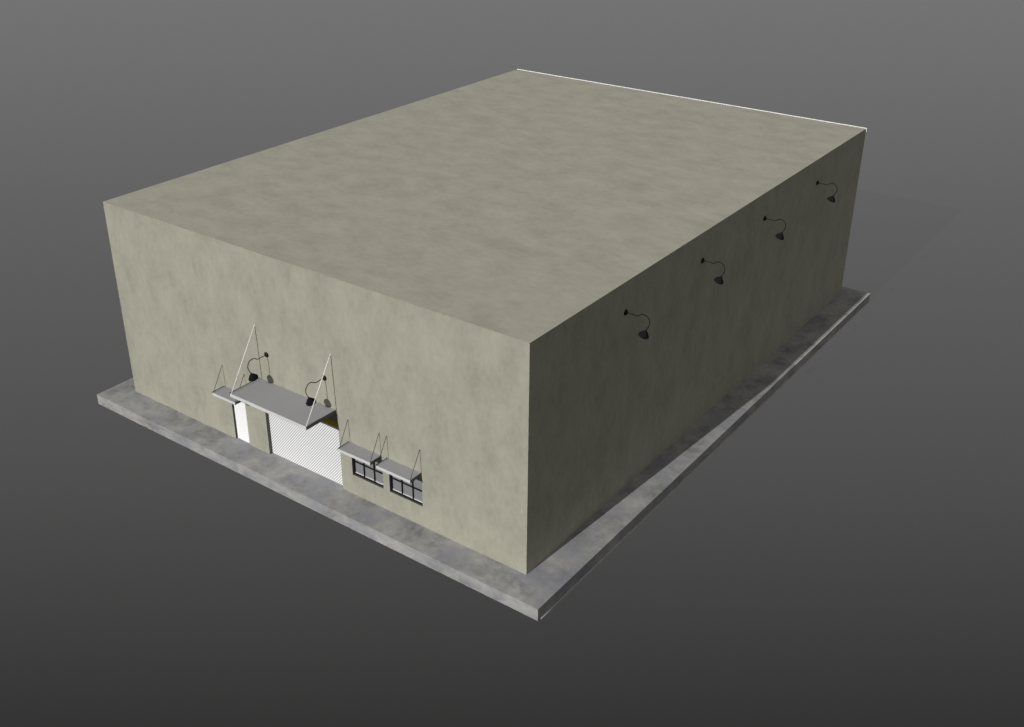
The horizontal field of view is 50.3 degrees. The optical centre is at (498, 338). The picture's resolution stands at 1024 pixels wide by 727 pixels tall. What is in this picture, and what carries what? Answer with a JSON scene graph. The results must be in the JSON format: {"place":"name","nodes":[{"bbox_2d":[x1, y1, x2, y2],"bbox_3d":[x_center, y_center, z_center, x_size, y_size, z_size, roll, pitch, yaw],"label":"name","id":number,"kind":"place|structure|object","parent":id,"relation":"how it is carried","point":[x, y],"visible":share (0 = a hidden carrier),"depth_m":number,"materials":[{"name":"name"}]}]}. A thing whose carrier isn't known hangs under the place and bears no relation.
{"place":"outdoors","nodes":[
{"label":"outdoors","id":0,"kind":"place"},
{"bbox_2d":[103,69,866,574],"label":"warehouse","id":1,"kind":"structure","parent":0,"point":[443,291],"depth_m":39.95,"materials":[{"name":"paint"}]},
{"bbox_2d":[233,402,249,442],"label":"door","id":2,"kind":"structure","parent":1,"relation":"in","point":[239,409],"depth_m":42.00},
{"bbox_2d":[247,352,268,381],"bbox_3d":[-8.621,1.025,39.073,0.373,0.831,0.927,18,32,32],"label":"wall lamp","id":3,"kind":"object","parent":1,"relation":"attached to","point":[253,377],"visible":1,"depth_m":38.92,"materials":[{"name":"black metal"}]},
{"bbox_2d":[269,414,342,484],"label":"roller door","id":4,"kind":"structure","parent":1,"relation":"in","point":[315,449],"depth_m":40.01,"materials":[{"name":"paint"}]},
{"bbox_2d":[305,375,326,405],"bbox_3d":[-6.294,1.804,37.535,0.373,0.831,0.927,18,32,32],"label":"wall lamp","id":5,"kind":"object","parent":1,"relation":"attached to","point":[310,401],"visible":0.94,"depth_m":37.37,"materials":[{"name":"black metal"}]},
{"bbox_2d":[353,458,383,486],"bbox_3d":[-4.526,4.524,38.237,1.465,1.105,0.078,18,32,32],"label":"window","id":6,"kind":"structure","parent":1,"relation":"in","point":[371,473],"depth_m":38.37,"materials":[{"name":"grey glass"}]},
{"bbox_2d":[390,475,422,504],"bbox_3d":[-3.105,4.999,37.297,1.480,1.105,0.078,18,32,32],"label":"window","id":7,"kind":"structure","parent":1,"relation":"in","point":[413,491],"depth_m":37.39,"materials":[{"name":"grey glass"}]},
{"bbox_2d":[624,309,649,338],"bbox_3d":[4.556,-0.460,35.709,0.927,0.831,0.373,18,32,32],"label":"wall lamp","id":8,"kind":"object","parent":1,"relation":"attached to","point":[643,334],"visible":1,"depth_m":35.59,"materials":[{"name":"black metal"}]},
{"bbox_2d":[701,258,724,284],"bbox_3d":[7.812,-2.445,39.631,0.927,0.831,0.373,18,32,32],"label":"wall lamp","id":9,"kind":"object","parent":1,"relation":"attached to","point":[718,280],"visible":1,"depth_m":39.51,"materials":[{"name":"black metal"}]},
{"bbox_2d":[763,216,785,239],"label":"wall lamp","id":10,"kind":"object","parent":1,"relation":"attached to","point":[779,236],"visible":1,"depth_m":43.39,"materials":[{"name":"black metal"}]},
{"bbox_2d":[816,180,836,202],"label":"wall lamp","id":11,"kind":"object","parent":1,"relation":"attached to","point":[831,198],"visible":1,"depth_m":47.30,"materials":[{"name":"black metal"}]},
{"bbox_2d":[0,0,1023,726],"bbox_3d":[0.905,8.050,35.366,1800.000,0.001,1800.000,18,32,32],"label":"ground","id":12,"kind":"structure","parent":0,"point":[830,534],"depth_m":41.84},
{"bbox_2d":[97,286,869,620],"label":"pavement","id":13,"kind":"structure","parent":12,"relation":"on","point":[547,584],"depth_m":39.83,"materials":[{"name":"concrete"}]}
]}

